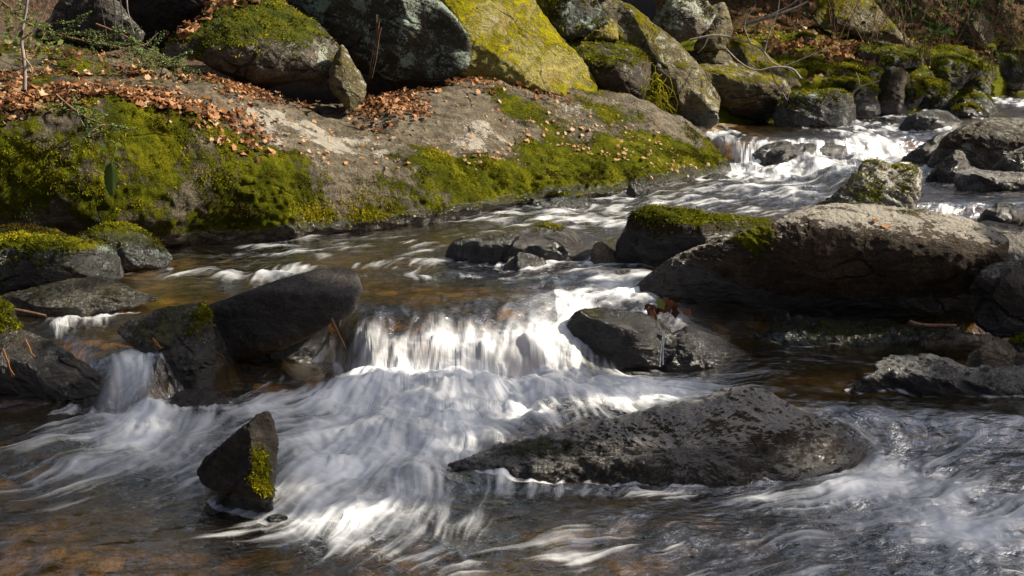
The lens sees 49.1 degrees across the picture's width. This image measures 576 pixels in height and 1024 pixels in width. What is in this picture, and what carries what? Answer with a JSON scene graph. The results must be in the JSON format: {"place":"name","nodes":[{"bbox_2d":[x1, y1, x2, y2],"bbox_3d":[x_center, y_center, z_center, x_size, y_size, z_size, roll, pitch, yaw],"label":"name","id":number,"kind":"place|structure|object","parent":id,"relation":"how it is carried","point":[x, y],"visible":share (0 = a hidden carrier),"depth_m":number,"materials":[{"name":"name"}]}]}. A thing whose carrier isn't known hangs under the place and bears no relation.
{"place":"outdoors","nodes":[
{"label":"outdoors","id":0,"kind":"place"},
{"bbox_2d":[369,14,381,77],"bbox_3d":[-1.219,-2.149,9.971,0.132,0.558,0.010,0,12,0],"label":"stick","id":1,"kind":"object","parent":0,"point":[375,47],"visible":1,"depth_m":9.97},
{"bbox_2d":[0,91,1023,575],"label":"stream water","id":2,"kind":"structure","parent":0,"point":[360,435],"depth_m":4.97,"materials":[{"name":"white liquid"}]},
{"bbox_2d":[14,308,46,316],"bbox_3d":[-2.526,0.129,5.875,0.168,0.051,0.020,0,12,0],"label":"stick","id":3,"kind":"object","parent":2,"relation":"on","point":[29,312],"visible":0.94,"depth_m":5.87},
{"bbox_2d":[0,329,106,412],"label":"boulder","id":4,"kind":"object","parent":2,"relation":"in","point":[52,370],"visible":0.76,"depth_m":5.27,"materials":[{"name":"stone"}]},
{"bbox_2d":[0,296,23,332],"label":"stone","id":5,"kind":"object","parent":4,"relation":"on","point":[9,321],"visible":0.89,"depth_m":5.41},
{"bbox_2d":[78,220,171,271],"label":"stone","id":6,"kind":"object","parent":2,"relation":"on","point":[136,247],"visible":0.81,"depth_m":7.01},
{"bbox_2d":[330,318,345,348],"bbox_3d":[-0.880,0.231,5.672,0.080,0.164,0.015,0,12,0],"label":"stick","id":7,"kind":"object","parent":2,"relation":"in","point":[337,331],"visible":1,"depth_m":5.67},
{"bbox_2d":[626,181,644,197],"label":"pebble","id":8,"kind":"object","parent":2,"relation":"on","point":[635,189],"visible":0.99,"depth_m":10.04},
{"bbox_2d":[432,385,868,505],"bbox_3d":[0.585,0.695,4.866,1.909,0.577,0.767,0,12,0],"label":"slab stone","id":9,"kind":"object","parent":2,"relation":"in","point":[740,436],"visible":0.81,"depth_m":4.61,"materials":[{"name":"stone"}]},
{"bbox_2d":[699,173,730,190],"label":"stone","id":10,"kind":"object","parent":2,"relation":"in","point":[715,176],"visible":0.25,"depth_m":11.17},
{"bbox_2d":[853,95,880,118],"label":"stone","id":11,"kind":"object","parent":2,"relation":"on","point":[867,107],"visible":0.87,"depth_m":15.04,"materials":[{"name":"stone"}]},
{"bbox_2d":[817,157,924,208],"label":"boulder","id":12,"kind":"object","parent":2,"relation":"in","point":[876,181],"visible":0.82,"depth_m":8.24,"materials":[{"name":"stone"}]},
{"bbox_2d":[851,353,1023,425],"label":"slab stone","id":13,"kind":"object","parent":2,"relation":"in","point":[924,374],"visible":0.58,"depth_m":5.38,"materials":[{"name":"stone"}]},
{"bbox_2d":[908,320,956,326],"bbox_3d":[2.162,0.183,5.764,0.248,0.042,0.024,0,12,0],"label":"stick","id":14,"kind":"object","parent":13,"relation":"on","point":[911,322],"visible":1,"depth_m":5.76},
{"bbox_2d":[1015,352,1023,365],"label":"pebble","id":15,"kind":"object","parent":13,"relation":"on","point":[1019,359],"visible":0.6,"depth_m":5.72,"materials":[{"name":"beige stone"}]},
{"bbox_2d":[925,150,969,185],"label":"stone","id":16,"kind":"object","parent":2,"relation":"on","point":[947,168],"visible":0.76,"depth_m":10.31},
{"bbox_2d":[950,101,990,117],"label":"stone","id":17,"kind":"object","parent":2,"relation":"on","point":[968,109],"visible":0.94,"depth_m":15.46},
{"bbox_2d":[964,336,1018,367],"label":"stone","id":18,"kind":"object","parent":2,"relation":"on","point":[995,351],"visible":0.69,"depth_m":5.71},
{"bbox_2d":[977,202,1023,223],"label":"stone","id":19,"kind":"object","parent":2,"relation":"on","point":[1001,212],"visible":0.88,"depth_m":8.68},
{"bbox_2d":[991,146,1023,171],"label":"stone","id":20,"kind":"object","parent":2,"relation":"on","point":[1013,160],"visible":0.64,"depth_m":10.20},
{"bbox_2d":[0,0,1023,575],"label":"ground","id":21,"kind":"structure","parent":0,"point":[316,92],"depth_m":5.45,"materials":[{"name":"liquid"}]},
{"bbox_2d":[0,395,120,441],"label":"stone","id":22,"kind":"object","parent":21,"relation":"on","point":[11,404],"visible":0.26,"depth_m":5.21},
{"bbox_2d":[0,230,123,289],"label":"boulder","id":23,"kind":"object","parent":21,"relation":"on","point":[28,260],"visible":0.91,"depth_m":6.50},
{"bbox_2d":[0,222,70,236],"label":"moss","id":24,"kind":"object","parent":23,"relation":"on","point":[16,226],"visible":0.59,"depth_m":6.88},
{"bbox_2d":[0,276,157,324],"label":"stone","id":25,"kind":"object","parent":21,"relation":"on","point":[90,296],"visible":0.88,"depth_m":6.06,"materials":[{"name":"stone"}]},
{"bbox_2d":[117,0,205,56],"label":"boulder","id":26,"kind":"object","parent":21,"relation":"on","point":[151,18],"visible":0.62,"depth_m":10.31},
{"bbox_2d":[117,300,215,391],"bbox_3d":[-1.691,0.315,5.644,0.532,0.496,0.428,6,13,27],"label":"boulder","id":27,"kind":"object","parent":21,"relation":"on","point":[183,335],"visible":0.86,"depth_m":5.49,"materials":[{"name":"stone"}]},
{"bbox_2d":[167,387,233,425],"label":"stone","id":28,"kind":"object","parent":21,"relation":"on","point":[198,396],"visible":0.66,"depth_m":5.25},
{"bbox_2d":[197,411,278,525],"bbox_3d":[-1.060,0.800,4.364,0.315,0.670,0.544,-4,13,-17],"label":"stone","id":29,"kind":"object","parent":21,"relation":"on","point":[237,469],"visible":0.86,"depth_m":4.22,"materials":[{"name":"stone"}]},
{"bbox_2d":[262,513,288,536],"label":"pebble","id":30,"kind":"object","parent":21,"relation":"on","point":[277,517],"visible":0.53,"depth_m":4.18,"materials":[{"name":"stone"}]},
{"bbox_2d":[247,325,330,379],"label":"boulder","id":31,"kind":"object","parent":21,"relation":"on","point":[311,348],"visible":0.16,"depth_m":6.03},
{"bbox_2d":[209,267,361,360],"bbox_3d":[-1.277,0.165,5.980,1.007,0.542,0.509,0,12,0],"label":"boulder","id":32,"kind":"object","parent":31,"relation":"on","point":[275,316],"visible":0.87,"depth_m":5.78,"materials":[{"name":"stone"}]},
{"bbox_2d":[0,43,731,255],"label":"bedrock ledge","id":33,"kind":"object","parent":21,"relation":"on","point":[181,182],"visible":0.84,"depth_m":8.36,"materials":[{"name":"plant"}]},
{"bbox_2d":[0,0,70,90],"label":"sapling","id":34,"kind":"object","parent":33,"relation":"on","point":[15,43],"visible":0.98,"depth_m":7.42,"materials":[{"name":"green plant"}]},
{"bbox_2d":[0,0,74,36],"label":"shrub","id":35,"kind":"object","parent":33,"relation":"on","point":[14,12],"visible":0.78,"depth_m":8.14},
{"bbox_2d":[36,92,138,142],"bbox_3d":[-2.618,-1.062,7.031,0.623,0.338,0.306,2,12,11],"label":"hemlock bough","id":36,"kind":"object","parent":33,"relation":"on","point":[115,128],"visible":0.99,"depth_m":7.01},
{"bbox_2d":[32,0,144,53],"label":"boulder","id":37,"kind":"object","parent":33,"relation":"on","point":[67,10],"visible":0.65,"depth_m":9.44,"materials":[{"name":"stone"}]},
{"bbox_2d":[16,11,200,81],"bbox_3d":[-3.034,-1.706,8.441,1.347,0.790,0.787,0,12,0],"label":"hemlock bough","id":38,"kind":"object","parent":33,"relation":"on","point":[95,42],"visible":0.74,"depth_m":8.39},
{"bbox_2d":[99,0,134,37],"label":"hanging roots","id":39,"kind":"object","parent":38,"relation":"hanging from","point":[115,13],"visible":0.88,"depth_m":8.64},
{"bbox_2d":[99,140,121,195],"bbox_3d":[-2.499,-0.749,7.003,0.152,0.348,0.060,0,12,0],"label":"green plant","id":40,"kind":"object","parent":33,"relation":"hanging from","point":[110,176],"visible":1,"depth_m":7.00,"materials":[{"name":"green plant"}]},
{"bbox_2d":[93,23,201,73],"bbox_3d":[-2.691,-1.771,8.294,0.836,0.375,0.396,0,12,0],"label":"hemlock bough","id":41,"kind":"object","parent":33,"relation":"on","point":[169,61],"visible":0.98,"depth_m":8.28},
{"bbox_2d":[0,40,322,162],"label":"leaf litter","id":42,"kind":"object","parent":33,"relation":"on","point":[18,96],"visible":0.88,"depth_m":7.81,"materials":[{"name":"plant"}]},
{"bbox_2d":[160,0,338,88],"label":"boulder","id":43,"kind":"object","parent":33,"relation":"on","point":[267,44],"visible":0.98,"depth_m":9.49,"materials":[{"name":"stone"}]},
{"bbox_2d":[165,0,260,39],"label":"leaf litter","id":44,"kind":"object","parent":43,"relation":"on","point":[193,27],"visible":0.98,"depth_m":9.63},
{"bbox_2d":[329,45,366,111],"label":"wedge stone","id":45,"kind":"object","parent":33,"relation":"on","point":[347,84],"visible":1,"depth_m":9.39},
{"bbox_2d":[286,0,473,86],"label":"boulder","id":46,"kind":"object","parent":33,"relation":"on","point":[424,41],"visible":0.95,"depth_m":10.59,"materials":[{"name":"stone"}]},
{"bbox_2d":[331,76,582,139],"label":"leaf litter","id":47,"kind":"object","parent":33,"relation":"on","point":[392,101],"visible":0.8,"depth_m":9.95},
{"bbox_2d":[441,0,596,95],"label":"boulder","id":48,"kind":"object","parent":33,"relation":"on","point":[522,41],"visible":0.94,"depth_m":11.65,"materials":[{"name":"stone"}]},
{"bbox_2d":[565,34,652,98],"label":"boulder","id":49,"kind":"object","parent":33,"relation":"on","point":[620,66],"visible":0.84,"depth_m":12.40,"materials":[{"name":"stone"}]},
{"bbox_2d":[536,0,609,40],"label":"slab stone","id":50,"kind":"object","parent":49,"relation":"on","point":[570,20],"visible":0.94,"depth_m":12.67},
{"bbox_2d":[582,22,618,41],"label":"stone","id":51,"kind":"object","parent":49,"relation":"on","point":[608,32],"visible":0.89,"depth_m":12.98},
{"bbox_2d":[635,64,677,116],"bbox_3d":[1.527,-2.026,12.290,0.578,0.848,0.354,0,12,0],"label":"fern tuft","id":52,"kind":"object","parent":33,"relation":"on","point":[656,100],"visible":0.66,"depth_m":12.24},
{"bbox_2d":[256,96,709,178],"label":"leaf litter","id":53,"kind":"object","parent":21,"relation":"on","point":[464,148],"visible":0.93,"depth_m":10.43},
{"bbox_2d":[445,222,594,269],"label":"boulder","id":54,"kind":"object","parent":21,"relation":"on","point":[550,241],"visible":0.74,"depth_m":7.28,"materials":[{"name":"stone"}]},
{"bbox_2d":[503,252,548,271],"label":"pebble","id":55,"kind":"object","parent":21,"relation":"on","point":[518,261],"visible":0.81,"depth_m":7.13,"materials":[{"name":"stone"}]},
{"bbox_2d":[528,191,592,215],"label":"stone","id":56,"kind":"object","parent":21,"relation":"on","point":[553,199],"visible":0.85,"depth_m":9.49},
{"bbox_2d":[562,307,677,378],"bbox_3d":[0.579,0.313,6.212,0.645,0.466,0.602,0,12,0],"label":"boulder","id":57,"kind":"object","parent":21,"relation":"on","point":[624,339],"visible":0.79,"depth_m":5.95,"materials":[{"name":"stone"}]},
{"bbox_2d":[644,297,691,319],"bbox_3d":[0.802,0.117,5.779,0.251,0.126,0.149,0,12,0],"label":"leaf clump","id":58,"kind":"object","parent":57,"relation":"on","point":[675,312],"visible":0.96,"depth_m":5.77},
{"bbox_2d":[656,299,664,308],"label":"green leaf","id":59,"kind":"object","parent":58,"relation":"on","point":[660,303],"visible":1,"depth_m":5.69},
{"bbox_2d":[600,0,720,129],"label":"boulder","id":60,"kind":"object","parent":21,"relation":"on","point":[696,94],"visible":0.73,"depth_m":13.05,"materials":[{"name":"stone"}]},
{"bbox_2d":[652,0,716,42],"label":"boulder","id":61,"kind":"object","parent":60,"relation":"on","point":[679,21],"visible":0.92,"depth_m":13.95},
{"bbox_2d":[614,203,773,269],"bbox_3d":[1.176,-0.338,7.399,1.054,0.484,0.709,0,12,0],"label":"boulder","id":62,"kind":"object","parent":21,"relation":"on","point":[655,235],"visible":0.76,"depth_m":7.12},
{"bbox_2d":[590,241,615,275],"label":"stone","id":63,"kind":"object","parent":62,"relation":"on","point":[601,252],"visible":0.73,"depth_m":7.21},
{"bbox_2d":[658,326,745,382],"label":"stone","id":64,"kind":"object","parent":21,"relation":"on","point":[696,349],"visible":0.67,"depth_m":5.96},
{"bbox_2d":[698,61,790,120],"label":"boulder","id":65,"kind":"object","parent":21,"relation":"on","point":[744,92],"visible":0.82,"depth_m":14.19,"materials":[{"name":"stone"}]},
{"bbox_2d":[688,49,732,64],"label":"stone","id":66,"kind":"object","parent":65,"relation":"on","point":[717,57],"visible":0.82,"depth_m":14.63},
{"bbox_2d":[693,2,732,50],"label":"stone","id":67,"kind":"object","parent":66,"relation":"on","point":[721,24],"visible":0.81,"depth_m":14.44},
{"bbox_2d":[722,35,800,88],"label":"stone","id":68,"kind":"object","parent":65,"relation":"on","point":[747,54],"visible":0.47,"depth_m":14.76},
{"bbox_2d":[744,138,863,175],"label":"boulder","id":69,"kind":"object","parent":21,"relation":"on","point":[776,153],"visible":0.3,"depth_m":12.17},
{"bbox_2d":[772,87,855,128],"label":"boulder","id":70,"kind":"object","parent":21,"relation":"on","point":[828,107],"visible":0.9,"depth_m":13.90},
{"bbox_2d":[627,203,1008,324],"bbox_3d":[1.841,-0.128,7.522,2.328,1.121,2.595,0,12,0],"label":"boulder","id":71,"kind":"object","parent":21,"relation":"on","point":[835,261],"visible":0.73,"depth_m":6.33,"materials":[{"name":"stone"}]},
{"bbox_2d":[975,220,1023,259],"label":"stone","id":72,"kind":"object","parent":71,"relation":"on","point":[1013,234],"visible":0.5,"depth_m":6.64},
{"bbox_2d":[758,314,974,359],"bbox_3d":[2.039,0.374,6.622,1.377,0.518,0.809,0,12,0],"label":"stone","id":73,"kind":"object","parent":21,"relation":"on","point":[801,330],"visible":0.34,"depth_m":6.27,"materials":[{"name":"stone"}]},
{"bbox_2d":[900,129,954,164],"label":"stone","id":74,"kind":"object","parent":21,"relation":"on","point":[920,154],"visible":0.52,"depth_m":11.60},
{"bbox_2d":[898,109,964,134],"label":"stone","id":75,"kind":"object","parent":21,"relation":"on","point":[933,119],"visible":0.66,"depth_m":13.53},
{"bbox_2d":[938,86,997,115],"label":"stone","id":76,"kind":"object","parent":21,"relation":"on","point":[978,97],"visible":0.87,"depth_m":16.05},
{"bbox_2d":[925,117,1023,177],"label":"boulder","id":77,"kind":"object","parent":21,"relation":"on","point":[987,144],"visible":0.62,"depth_m":10.88,"materials":[{"name":"stone"}]},
{"bbox_2d":[953,166,1023,190],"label":"stone","id":78,"kind":"object","parent":21,"relation":"on","point":[970,178],"visible":0.87,"depth_m":9.71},
{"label":"stone","id":79,"kind":"object","parent":21,"relation":"on","visible":0},
{"bbox_2d":[967,260,1023,338],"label":"stone","id":80,"kind":"object","parent":79,"relation":"on","point":[995,304],"visible":1,"depth_m":5.91,"materials":[{"name":"stone"}]},
{"bbox_2d":[598,269,636,286],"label":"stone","id":81,"kind":"object","parent":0,"point":[621,272],"visible":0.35,"depth_m":6.93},
{"bbox_2d":[656,0,1023,123],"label":"mossy bank","id":82,"kind":"structure","parent":0,"point":[999,85],"depth_m":20.02,"materials":[{"name":"plant"}]},
{"bbox_2d":[689,0,823,100],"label":"fallen branch","id":83,"kind":"object","parent":82,"relation":"on","point":[794,71],"visible":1,"depth_m":13.26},
{"bbox_2d":[743,1,807,25],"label":"fallen branch","id":84,"kind":"object","parent":82,"relation":"on","point":[769,17],"visible":0.93,"depth_m":16.02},
{"bbox_2d":[771,0,805,31],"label":"shrub","id":85,"kind":"object","parent":82,"relation":"on","point":[794,25],"visible":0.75,"depth_m":17.49,"materials":[{"name":"brown plant"}]},
{"bbox_2d":[793,30,823,44],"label":"stone","id":86,"kind":"object","parent":82,"relation":"on","point":[804,34],"visible":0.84,"depth_m":17.81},
{"bbox_2d":[777,51,850,77],"bbox_3d":[4.247,-3.159,16.262,1.324,0.592,0.954,-5,13,-21],"label":"mossy mound","id":87,"kind":"object","parent":82,"relation":"on","point":[817,66],"visible":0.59,"depth_m":16.03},
{"bbox_2d":[826,0,870,39],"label":"shrub","id":88,"kind":"object","parent":82,"relation":"on","point":[835,33],"visible":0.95,"depth_m":18.08,"materials":[{"name":"brown plant"}]},
{"bbox_2d":[817,72,880,98],"bbox_3d":[4.653,-2.799,15.618,0.980,0.413,0.691,-6,13,-25],"label":"mossy mound","id":89,"kind":"object","parent":82,"relation":"on","point":[849,83],"visible":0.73,"depth_m":15.46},
{"bbox_2d":[687,0,1023,83],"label":"leaf litter","id":90,"kind":"object","parent":82,"relation":"on","point":[840,52],"visible":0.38,"depth_m":17.97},
{"bbox_2d":[837,58,884,85],"bbox_3d":[5.092,-3.182,16.645,0.913,0.505,0.848,0,12,0],"label":"mossy mound","id":91,"kind":"object","parent":82,"relation":"on","point":[852,65],"visible":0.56,"depth_m":16.47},
{"bbox_2d":[857,35,893,70],"bbox_3d":[5.261,-3.419,16.245,0.481,0.526,0.392,2,12,9],"label":"plant","id":92,"kind":"object","parent":91,"relation":"on","point":[875,48],"visible":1,"depth_m":16.21,"materials":[{"name":"green plant"}]},
{"bbox_2d":[813,0,912,47],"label":"boulder","id":93,"kind":"object","parent":82,"relation":"on","point":[821,19],"visible":0.81,"depth_m":18.67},
{"bbox_2d":[851,72,879,94],"bbox_3d":[4.617,-2.657,14.668,0.401,0.341,0.033,0,12,0],"label":"fallen branch","id":94,"kind":"object","parent":82,"relation":"on","point":[856,89],"visible":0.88,"depth_m":14.66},
{"bbox_2d":[856,41,922,71],"bbox_3d":[5.959,-3.637,17.907,1.192,0.635,1.142,0,12,0],"label":"mossy mound","id":95,"kind":"object","parent":82,"relation":"on","point":[904,57],"visible":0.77,"depth_m":17.56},
{"bbox_2d":[826,0,898,45],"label":"shrub","id":96,"kind":"object","parent":95,"relation":"on","point":[882,17],"visible":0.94,"depth_m":17.86,"materials":[{"name":"brown plant"}]},
{"bbox_2d":[908,12,950,65],"bbox_3d":[6.522,-3.907,17.548,0.541,0.836,0.382,10,16,39],"label":"shrub","id":97,"kind":"object","parent":95,"relation":"on","point":[918,31],"visible":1,"depth_m":17.59,"materials":[{"name":"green plant"}]},
{"bbox_2d":[877,66,910,117],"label":"boulder","id":98,"kind":"object","parent":82,"relation":"on","point":[891,96],"visible":0.81,"depth_m":15.80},
{"bbox_2d":[905,77,927,110],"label":"stone","id":99,"kind":"object","parent":98,"relation":"on","point":[916,89],"visible":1,"depth_m":15.89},
{"bbox_2d":[881,0,921,24],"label":"shrub","id":100,"kind":"object","parent":82,"relation":"on","point":[900,10],"visible":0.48,"depth_m":20.21,"materials":[{"name":"green plant"}]},
{"bbox_2d":[884,0,929,30],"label":"rhododendron","id":101,"kind":"object","parent":82,"relation":"on","point":[919,15],"visible":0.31,"depth_m":20.37,"materials":[{"name":"green plant"}]},
{"bbox_2d":[880,0,942,47],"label":"shrub","id":102,"kind":"object","parent":82,"relation":"on","point":[903,32],"visible":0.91,"depth_m":18.44,"materials":[{"name":"brown plant"}]},
{"bbox_2d":[888,15,954,43],"bbox_3d":[7.247,-4.468,19.965,1.152,0.760,0.746,0,12,0],"label":"rhododendron","id":103,"kind":"object","parent":82,"relation":"on","point":[935,27],"visible":0.43,"depth_m":19.89,"materials":[{"name":"green plant"}]},
{"bbox_2d":[907,68,950,104],"bbox_3d":[6.544,-3.176,17.735,0.798,0.669,1.211,7,14,30],"label":"mossy mound","id":104,"kind":"object","parent":82,"relation":"on","point":[934,84],"visible":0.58,"depth_m":17.41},
{"bbox_2d":[920,89,953,109],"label":"stone","id":105,"kind":"object","parent":82,"relation":"on","point":[940,99],"visible":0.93,"depth_m":17.28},
{"bbox_2d":[907,0,975,43],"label":"shrub","id":106,"kind":"object","parent":82,"relation":"on","point":[950,7],"visible":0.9,"depth_m":19.92,"materials":[{"name":"brown plant"}]},
{"bbox_2d":[909,43,984,94],"bbox_3d":[7.130,-3.657,18.893,1.884,0.999,1.367,-5,13,-22],"label":"mossy mound","id":107,"kind":"object","parent":82,"relation":"on","point":[957,67],"visible":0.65,"depth_m":18.38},
{"bbox_2d":[978,44,1003,75],"bbox_3d":[7.846,-3.776,18.362,0.387,0.601,0.501,0,12,0],"label":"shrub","id":108,"kind":"object","parent":107,"relation":"on","point":[985,60],"visible":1,"depth_m":18.42,"materials":[{"name":"green plant"}]},
{"bbox_2d":[942,0,991,29],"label":"rhododendron","id":109,"kind":"object","parent":82,"relation":"on","point":[976,4],"visible":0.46,"depth_m":23.23,"materials":[{"name":"green plant"}]},
{"bbox_2d":[956,11,993,46],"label":"boulder","id":110,"kind":"object","parent":82,"relation":"on","point":[966,36],"visible":0.69,"depth_m":22.00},
{"bbox_2d":[958,56,999,93],"bbox_3d":[8.017,-3.665,19.588,0.929,0.785,1.388,7,14,30],"label":"mossy mound","id":111,"kind":"object","parent":82,"relation":"on","point":[983,82],"visible":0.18,"depth_m":19.09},
{"bbox_2d":[946,0,1023,46],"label":"shrub","id":112,"kind":"object","parent":82,"relation":"on","point":[989,29],"visible":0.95,"depth_m":20.93,"materials":[{"name":"brown plant"}]},
{"bbox_2d":[995,0,1002,20],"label":"sapling","id":113,"kind":"object","parent":82,"relation":"on","point":[996,10],"visible":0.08,"depth_m":28.10,"materials":[{"name":"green plant"}]},
{"bbox_2d":[985,43,1023,91],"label":"mossy mound","id":114,"kind":"object","parent":82,"relation":"on","point":[1011,68],"visible":0.6,"depth_m":22.13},
{"bbox_2d":[982,0,1023,49],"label":"shrub","id":115,"kind":"object","parent":114,"relation":"on","point":[997,24],"visible":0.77,"depth_m":22.36,"materials":[{"name":"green plant"}]},
{"bbox_2d":[988,0,1023,63],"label":"shrub","id":116,"kind":"object","parent":114,"relation":"on","point":[1011,27],"visible":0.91,"depth_m":21.87,"materials":[{"name":"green plant"}]},
{"bbox_2d":[1005,332,1023,352],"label":"rock","id":117,"kind":"object","parent":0,"point":[1016,342],"visible":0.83,"depth_m":5.90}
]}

